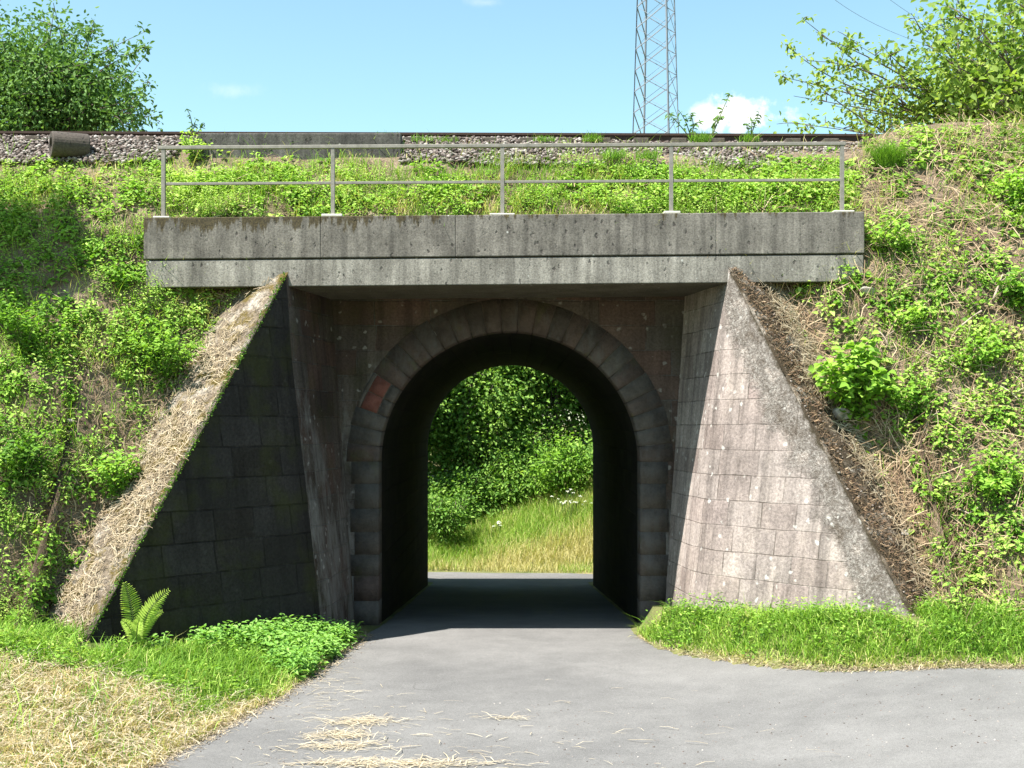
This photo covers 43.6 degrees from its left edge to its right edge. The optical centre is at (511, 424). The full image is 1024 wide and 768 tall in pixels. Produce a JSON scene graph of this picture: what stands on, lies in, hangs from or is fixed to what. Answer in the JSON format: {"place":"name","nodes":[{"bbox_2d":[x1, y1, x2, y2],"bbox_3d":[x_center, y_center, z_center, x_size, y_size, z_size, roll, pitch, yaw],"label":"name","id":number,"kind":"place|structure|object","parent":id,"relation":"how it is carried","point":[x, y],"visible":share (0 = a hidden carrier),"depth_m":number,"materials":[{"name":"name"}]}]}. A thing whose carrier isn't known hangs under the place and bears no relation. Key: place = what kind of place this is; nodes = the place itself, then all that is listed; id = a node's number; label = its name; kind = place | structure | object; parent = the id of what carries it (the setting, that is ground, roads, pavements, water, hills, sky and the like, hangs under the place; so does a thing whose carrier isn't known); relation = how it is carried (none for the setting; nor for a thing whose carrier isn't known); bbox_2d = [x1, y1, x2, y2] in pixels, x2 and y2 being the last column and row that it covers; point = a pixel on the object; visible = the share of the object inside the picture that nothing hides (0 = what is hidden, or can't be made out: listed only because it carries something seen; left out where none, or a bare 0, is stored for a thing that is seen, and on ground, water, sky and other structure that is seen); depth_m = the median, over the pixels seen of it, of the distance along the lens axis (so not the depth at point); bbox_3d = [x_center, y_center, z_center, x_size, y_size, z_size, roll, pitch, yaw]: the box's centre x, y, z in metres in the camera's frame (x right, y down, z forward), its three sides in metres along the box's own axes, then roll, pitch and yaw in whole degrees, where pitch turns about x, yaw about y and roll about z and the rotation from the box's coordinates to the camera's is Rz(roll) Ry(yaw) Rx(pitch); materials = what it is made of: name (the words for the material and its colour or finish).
{"place":"outdoors","nodes":[
{"label":"outdoors","id":0,"kind":"place"},
{"bbox_2d":[0,611,354,767],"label":"grass","id":1,"kind":"structure","parent":0,"point":[173,660],"depth_m":14.87,"materials":[{"name":"green plant"}]},
{"bbox_2d":[0,122,1023,626],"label":"embankment","id":2,"kind":"structure","parent":0,"point":[22,498],"depth_m":18.33,"materials":[{"name":"soil"}]},
{"bbox_2d":[0,413,70,491],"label":"bush","id":3,"kind":"object","parent":2,"relation":"on","point":[19,459],"visible":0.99,"depth_m":16.79,"materials":[{"name":"green plant"}]},
{"bbox_2d":[0,289,79,359],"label":"bush","id":4,"kind":"object","parent":2,"relation":"on","point":[11,322],"visible":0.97,"depth_m":17.63,"materials":[{"name":"green plant"}]},
{"bbox_2d":[0,0,162,130],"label":"tree","id":5,"kind":"object","parent":2,"relation":"on","point":[49,87],"visible":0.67,"depth_m":29.07,"materials":[{"name":"green plant"}]},
{"bbox_2d":[80,446,141,503],"bbox_3d":[-5.364,0.702,17.183,0.804,0.833,0.732,0,0,0],"label":"bush","id":6,"kind":"object","parent":2,"relation":"on","point":[122,478],"visible":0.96,"depth_m":17.10,"materials":[{"name":"green plant"}]},
{"bbox_2d":[99,260,148,292],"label":"bush","id":7,"kind":"object","parent":2,"relation":"on","point":[119,275],"visible":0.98,"depth_m":18.38,"materials":[{"name":"green plant"}]},
{"bbox_2d":[117,104,162,130],"bbox_3d":[-8.301,-3.661,28.953,1.106,7.327,0.950,0,0,0],"label":"sapling","id":8,"kind":"object","parent":2,"relation":"on","point":[140,123],"visible":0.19,"depth_m":29.02,"materials":[{"name":"green plant"}]},
{"bbox_2d":[127,315,205,386],"bbox_3d":[-4.861,-1.022,18.034,1.142,1.077,1.283,0,0,0],"label":"bush","id":9,"kind":"object","parent":2,"relation":"on","point":[169,346],"visible":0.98,"depth_m":17.97,"materials":[{"name":"green plant"}]},
{"bbox_2d":[178,128,212,165],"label":"creeper","id":10,"kind":"object","parent":2,"relation":"on","point":[190,142],"visible":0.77,"depth_m":20.00,"materials":[{"name":"green plant"}]},
{"bbox_2d":[198,133,401,159],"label":"retaining wall","id":11,"kind":"structure","parent":2,"relation":"on","point":[309,138],"depth_m":20.14,"materials":[{"name":"concrete"}]},
{"bbox_2d":[0,134,869,170],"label":"ballast","id":12,"kind":"structure","parent":2,"relation":"on","point":[34,148],"depth_m":20.23,"materials":[{"name":"gravel"}]},
{"bbox_2d":[49,131,89,157],"bbox_3d":[-6.929,-4.370,20.045,0.560,0.402,0.400,0,0,-29],"label":"concrete pipe","id":13,"kind":"object","parent":12,"relation":"on","point":[71,145],"visible":0.96,"depth_m":19.90,"materials":[{"name":"grey concrete"}]},
{"bbox_2d":[409,134,433,141],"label":"grass tussock","id":14,"kind":"object","parent":12,"relation":"on","point":[422,138],"depth_m":20.44,"materials":[{"name":"green plant"}]},
{"bbox_2d":[437,136,458,141],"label":"grass tussock","id":15,"kind":"object","parent":12,"relation":"on","point":[442,138],"depth_m":20.46,"materials":[{"name":"green plant"}]},
{"bbox_2d":[533,135,555,141],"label":"grass tussock","id":16,"kind":"object","parent":12,"relation":"on","point":[545,138],"depth_m":20.46,"materials":[{"name":"green plant"}]},
{"bbox_2d":[581,130,603,141],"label":"grass tussock","id":17,"kind":"object","parent":12,"relation":"on","point":[587,138],"depth_m":20.44,"materials":[{"name":"green plant"}]},
{"bbox_2d":[684,129,713,142],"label":"grass tussock","id":18,"kind":"object","parent":12,"relation":"on","point":[699,139],"depth_m":20.47,"materials":[{"name":"green plant"}]},
{"bbox_2d":[737,131,761,141],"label":"grass tussock","id":19,"kind":"object","parent":12,"relation":"on","point":[746,138],"depth_m":20.45,"materials":[{"name":"green plant"}]},
{"bbox_2d":[0,117,1023,637],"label":"ground cover","id":20,"kind":"object","parent":2,"relation":"on","point":[56,355],"visible":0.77,"depth_m":18.52,"materials":[{"name":"green plant"}]},
{"bbox_2d":[917,349,962,371],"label":"dead branch","id":21,"kind":"object","parent":20,"relation":"on","point":[938,358],"visible":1,"depth_m":17.59,"materials":[{"name":"beige wood"}]},
{"bbox_2d":[1000,385,1023,402],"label":"dead branch","id":22,"kind":"object","parent":20,"relation":"on","point":[1012,393],"visible":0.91,"depth_m":17.24,"materials":[{"name":"beige wood"}]},
{"bbox_2d":[0,108,1023,655],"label":"slope grass","id":23,"kind":"structure","parent":2,"relation":"on","point":[418,176],"depth_m":19.12,"materials":[{"name":"green plant"}]},
{"bbox_2d":[0,105,1023,645],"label":"dead litter","id":24,"kind":"object","parent":2,"relation":"on","point":[892,491],"visible":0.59,"depth_m":17.61,"materials":[{"name":"brown plant"}]},
{"bbox_2d":[923,410,938,434],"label":"dead branch","id":25,"kind":"object","parent":24,"relation":"on","point":[927,421],"visible":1,"depth_m":17.30,"materials":[{"name":"brown wood"}]},
{"bbox_2d":[949,505,981,521],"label":"dead branch","id":26,"kind":"object","parent":24,"relation":"on","point":[967,512],"visible":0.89,"depth_m":16.71,"materials":[{"name":"grey wood"}]},
{"bbox_2d":[955,310,981,332],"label":"dead branch","id":27,"kind":"object","parent":24,"relation":"on","point":[964,323],"visible":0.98,"depth_m":17.86,"materials":[{"name":"beige wood"}]},
{"bbox_2d":[597,147,631,159],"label":"grass tussock","id":28,"kind":"object","parent":2,"relation":"on","point":[617,155],"depth_m":19.86,"materials":[{"name":"green plant"}]},
{"bbox_2d":[633,148,660,159],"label":"grass tussock","id":29,"kind":"object","parent":2,"relation":"on","point":[645,155],"depth_m":19.86,"materials":[{"name":"green plant"}]},
{"bbox_2d":[833,407,851,418],"bbox_3d":[4.533,-0.118,17.785,0.280,0.181,0.482,17,-14,-6],"label":"stone","id":30,"kind":"object","parent":2,"relation":"on","point":[838,413],"visible":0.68,"depth_m":17.60,"materials":[{"name":"grey stone"}]},
{"bbox_2d":[806,330,903,439],"bbox_3d":[4.710,-0.537,17.643,1.346,1.519,1.217,0,0,18],"label":"leafy shrub","id":31,"kind":"object","parent":2,"relation":"on","point":[848,388],"visible":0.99,"depth_m":17.47,"materials":[{"name":"green plant"}]},
{"bbox_2d":[860,286,876,295],"bbox_3d":[5.128,-1.912,18.434,0.330,0.165,0.247,13,11,-30],"label":"stone","id":32,"kind":"object","parent":2,"relation":"on","point":[866,289],"visible":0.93,"depth_m":18.33,"materials":[{"name":"beige stone"}]},
{"bbox_2d":[854,132,917,167],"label":"grass tussock","id":33,"kind":"object","parent":2,"relation":"on","point":[882,154],"depth_m":19.73,"materials":[{"name":"green plant"}]},
{"bbox_2d":[864,212,915,257],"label":"leafy shrub","id":34,"kind":"object","parent":2,"relation":"on","point":[889,236],"visible":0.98,"depth_m":18.55,"materials":[{"name":"green plant"}]},
{"bbox_2d":[764,0,1023,133],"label":"tree","id":35,"kind":"object","parent":2,"relation":"on","point":[926,86],"visible":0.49,"depth_m":24.54,"materials":[{"name":"green plant"}]},
{"bbox_2d":[885,298,938,334],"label":"leafy shrub","id":36,"kind":"object","parent":2,"relation":"on","point":[912,317],"visible":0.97,"depth_m":17.91,"materials":[{"name":"green plant"}]},
{"bbox_2d":[878,370,951,423],"bbox_3d":[5.507,-0.338,17.489,1.055,0.789,0.686,0,0,0],"label":"leafy shrub","id":37,"kind":"object","parent":2,"relation":"on","point":[911,392],"visible":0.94,"depth_m":17.41,"materials":[{"name":"green plant"}]},
{"bbox_2d":[915,472,954,505],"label":"leafy shrub","id":38,"kind":"object","parent":2,"relation":"on","point":[940,488],"visible":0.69,"depth_m":16.91,"materials":[{"name":"green plant"}]},
{"bbox_2d":[906,0,1023,122],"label":"tree","id":39,"kind":"object","parent":2,"relation":"on","point":[990,102],"visible":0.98,"depth_m":21.56,"materials":[{"name":"green plant"}]},
{"bbox_2d":[942,334,1014,372],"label":"leafy shrub","id":40,"kind":"object","parent":2,"relation":"on","point":[986,353],"visible":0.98,"depth_m":17.50,"materials":[{"name":"green plant"}]},
{"bbox_2d":[959,452,1023,505],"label":"leafy shrub","id":41,"kind":"object","parent":2,"relation":"on","point":[989,481],"visible":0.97,"depth_m":16.61,"materials":[{"name":"green plant"}]},
{"bbox_2d":[983,197,1009,216],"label":"dead branch","id":42,"kind":"object","parent":2,"relation":"on","point":[997,206],"visible":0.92,"depth_m":19.04,"materials":[{"name":"beige wood"}]},
{"bbox_2d":[992,274,1008,300],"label":"dead branch","id":43,"kind":"object","parent":2,"relation":"on","point":[995,293],"visible":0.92,"depth_m":18.11,"materials":[{"name":"beige wood"}]},
{"bbox_2d":[990,165,1023,211],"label":"leafy shrub","id":44,"kind":"object","parent":2,"relation":"on","point":[1014,194],"visible":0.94,"depth_m":19.09,"materials":[{"name":"green plant"}]},
{"bbox_2d":[993,262,1023,314],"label":"leafy shrub","id":45,"kind":"object","parent":2,"relation":"on","point":[1018,290],"visible":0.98,"depth_m":18.01,"materials":[{"name":"green plant"}]},
{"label":"ballast bed","id":46,"kind":"structure","parent":2,"relation":"on","visible":0},
{"bbox_2d":[185,109,204,131],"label":"weed stalk","id":47,"kind":"object","parent":46,"relation":"on","point":[195,126],"visible":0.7,"depth_m":24.20,"materials":[{"name":"green plant"}]},
{"bbox_2d":[0,131,881,146],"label":"railway track","id":48,"kind":"structure","parent":46,"relation":"on","point":[676,137],"depth_m":20.96,"materials":[{"name":"metal"}]},
{"bbox_2d":[664,110,703,132],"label":"weed stalk","id":49,"kind":"object","parent":46,"relation":"on","point":[686,120],"visible":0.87,"depth_m":24.19,"materials":[{"name":"green plant"}]},
{"bbox_2d":[711,93,733,132],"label":"weed stalk","id":50,"kind":"object","parent":46,"relation":"on","point":[717,120],"visible":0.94,"depth_m":24.20,"materials":[{"name":"green plant"}]},
{"bbox_2d":[743,111,761,132],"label":"weed stalk","id":51,"kind":"object","parent":46,"relation":"on","point":[751,126],"visible":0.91,"depth_m":24.20,"materials":[{"name":"green plant"}]},
{"bbox_2d":[0,425,1023,767],"bbox_3d":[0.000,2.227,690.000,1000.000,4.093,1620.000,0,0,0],"label":"ground","id":52,"kind":"structure","parent":0,"point":[652,613],"depth_m":15.53,"materials":[{"name":"soil"}]},
{"bbox_2d":[0,640,284,767],"bbox_3d":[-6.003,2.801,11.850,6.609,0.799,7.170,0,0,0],"label":"dry grass","id":53,"kind":"structure","parent":52,"relation":"on","point":[67,691],"depth_m":12.95,"materials":[{"name":"beige plant"}]},
{"bbox_2d":[120,582,170,646],"bbox_3d":[-4.506,2.369,15.679,0.568,0.883,0.355,0,0,-27],"label":"fern","id":54,"kind":"object","parent":52,"relation":"on","point":[139,622],"visible":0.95,"depth_m":15.71,"materials":[{"name":"green plant"}]},
{"bbox_2d":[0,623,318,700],"bbox_3d":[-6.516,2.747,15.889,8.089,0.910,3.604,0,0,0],"label":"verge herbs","id":55,"kind":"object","parent":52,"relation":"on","point":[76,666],"visible":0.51,"depth_m":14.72,"materials":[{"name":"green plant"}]},
{"bbox_2d":[146,613,366,681],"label":"nettles","id":56,"kind":"object","parent":52,"relation":"on","point":[297,635],"visible":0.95,"depth_m":17.00,"materials":[{"name":"green plant"}]},
{"bbox_2d":[428,482,486,544],"bbox_3d":[-2.158,2.910,38.420,2.842,2.597,2.282,0,0,0],"label":"bush","id":57,"kind":"object","parent":52,"relation":"on","point":[451,512],"visible":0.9,"depth_m":38.35,"materials":[{"name":"green plant"}]},
{"bbox_2d":[428,377,486,485],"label":"tree","id":58,"kind":"object","parent":52,"relation":"on","point":[433,461],"visible":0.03,"depth_m":41.58,"materials":[{"name":"green plant"}]},
{"bbox_2d":[428,476,488,535],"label":"bush","id":59,"kind":"object","parent":52,"relation":"on","point":[446,492],"visible":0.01,"depth_m":40.08,"materials":[{"name":"green plant"}]},
{"bbox_2d":[428,451,504,533],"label":"bush","id":60,"kind":"object","parent":52,"relation":"on","point":[459,481],"visible":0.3,"depth_m":40.49,"materials":[{"name":"green plant"}]},
{"bbox_2d":[428,402,508,488],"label":"tree","id":61,"kind":"object","parent":52,"relation":"on","point":[456,451],"visible":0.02,"depth_m":44.11,"materials":[{"name":"green plant"}]},
{"bbox_2d":[42,212,937,642],"bbox_3d":[-0.211,0.861,23.947,12.253,7.878,17.407,0,0,0],"label":"railway underpass","id":62,"kind":"object","parent":52,"relation":"on","point":[298,488],"visible":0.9,"depth_m":18.52,"materials":[{"name":"concrete"}]},
{"bbox_2d":[44,277,272,642],"bbox_3d":[-4.774,0.309,17.293,1.470,5.227,3.650,0,0,35],"label":"straw","id":63,"kind":"object","parent":62,"relation":"on","point":[70,588],"visible":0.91,"depth_m":16.99,"materials":[{"name":"beige plant"}]},
{"bbox_2d":[84,272,286,642],"bbox_3d":[-4.266,0.278,17.041,0.143,4.959,3.479,0,0,35],"label":"moss","id":64,"kind":"object","parent":62,"relation":"attached to","point":[193,439],"visible":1,"depth_m":16.92,"materials":[{"name":"green plant"}]},
{"bbox_2d":[153,142,853,217],"bbox_3d":[-0.120,-3.551,18.655,10.160,1.125,0.250,0,0,0],"label":"metal railing","id":65,"kind":"object","parent":62,"relation":"on","point":[501,181],"visible":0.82,"depth_m":18.63,"materials":[{"name":"metal"}]},
{"bbox_2d":[729,266,934,615],"bbox_3d":[4.482,0.169,17.403,0.959,4.953,3.346,0,0,-37],"label":"moss","id":66,"kind":"object","parent":62,"relation":"attached to","point":[819,419],"visible":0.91,"depth_m":17.23,"materials":[{"name":"brown plant"}]},
{"bbox_2d":[731,268,932,615],"bbox_3d":[4.472,0.182,17.420,0.904,4.883,3.268,0,0,-37],"label":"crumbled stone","id":67,"kind":"object","parent":62,"relation":"on","point":[838,472],"visible":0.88,"depth_m":17.30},
{"bbox_2d":[757,280,942,603],"bbox_3d":[4.619,0.151,17.443,1.033,5.164,3.446,0,0,-37],"label":"straw","id":68,"kind":"object","parent":62,"relation":"on","point":[797,328],"visible":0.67,"depth_m":17.55,"materials":[{"name":"brown plant"}]},
{"bbox_2d":[428,365,561,485],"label":"tree","id":69,"kind":"object","parent":52,"relation":"on","point":[488,394],"visible":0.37,"depth_m":41.90,"materials":[{"name":"green plant"}]},
{"bbox_2d":[454,438,555,523],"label":"bush","id":70,"kind":"object","parent":52,"relation":"on","point":[503,485],"visible":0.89,"depth_m":40.76,"materials":[{"name":"green plant"}]},
{"bbox_2d":[428,469,592,572],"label":"meadow grass","id":71,"kind":"structure","parent":52,"relation":"on","point":[481,532],"depth_m":38.23,"materials":[{"name":"green plant"}]},
{"bbox_2d":[451,416,580,501],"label":"bush","id":72,"kind":"object","parent":52,"relation":"on","point":[524,449],"visible":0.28,"depth_m":41.81,"materials":[{"name":"green plant"}]},
{"bbox_2d":[474,365,592,470],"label":"tree","id":73,"kind":"object","parent":52,"relation":"on","point":[562,391],"visible":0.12,"depth_m":42.96,"materials":[{"name":"green plant"}]},
{"bbox_2d":[508,380,580,451],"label":"tree","id":74,"kind":"object","parent":52,"relation":"on","point":[547,429],"depth_m":47.40,"materials":[{"name":"green plant"}]},
{"bbox_2d":[512,427,592,504],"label":"bush","id":75,"kind":"object","parent":52,"relation":"on","point":[560,470],"visible":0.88,"depth_m":40.28,"materials":[{"name":"green plant"}]},
{"bbox_2d":[531,372,590,449],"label":"tree","id":76,"kind":"object","parent":52,"relation":"on","point":[571,417],"visible":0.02,"depth_m":44.85,"materials":[{"name":"green plant"}]},
{"bbox_2d":[567,489,574,518],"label":"flowering plant","id":77,"kind":"object","parent":52,"relation":"on","point":[571,513],"visible":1,"depth_m":38.97,"materials":[{"name":"plant"}]},
{"bbox_2d":[134,632,1023,767],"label":"edge straw","id":78,"kind":"object","parent":52,"relation":"on","point":[973,665],"visible":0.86,"depth_m":14.78,"materials":[{"name":"beige plant"}]},
{"bbox_2d":[567,430,592,484],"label":"bush","id":79,"kind":"object","parent":52,"relation":"on","point":[590,453],"visible":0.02,"depth_m":40.13,"materials":[{"name":"green plant"}]},
{"bbox_2d":[632,0,678,132],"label":"lattice pylon","id":80,"kind":"object","parent":52,"relation":"on","point":[645,61],"visible":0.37,"depth_m":79.55,"materials":[{"name":"metal"}]},
{"bbox_2d":[835,0,926,44],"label":"power cable","id":81,"kind":"object","parent":80,"relation":"attached to","point":[875,24],"visible":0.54,"depth_m":89.48,"materials":[{"name":"metal"}]},
{"bbox_2d":[630,586,1023,668],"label":"grass","id":82,"kind":"structure","parent":52,"relation":"on","point":[887,652],"depth_m":15.73,"materials":[{"name":"green plant"}]},
{"bbox_2d":[642,590,1023,664],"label":"verge herbs","id":83,"kind":"object","parent":52,"relation":"on","point":[815,618],"visible":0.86,"depth_m":16.13,"materials":[{"name":"green plant"}]},
{"bbox_2d":[0,0,1023,424],"label":"sky","id":84,"kind":"structure","parent":0,"point":[471,66],"materials":[{"name":"blue"}]},
{"bbox_2d":[153,572,1023,767],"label":"road","id":85,"kind":"structure","parent":0,"point":[507,644],"depth_m":14.11,"materials":[{"name":"grey asphalt"}]},
{"bbox_2d":[236,662,836,767],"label":"road straw","id":86,"kind":"object","parent":85,"relation":"on","point":[402,763],"visible":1,"depth_m":12.64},
{"bbox_2d":[149,636,1020,767],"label":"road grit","id":87,"kind":"object","parent":85,"relation":"on","point":[536,721],"visible":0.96,"depth_m":13.15,"materials":[{"name":"gravel"}]}
]}

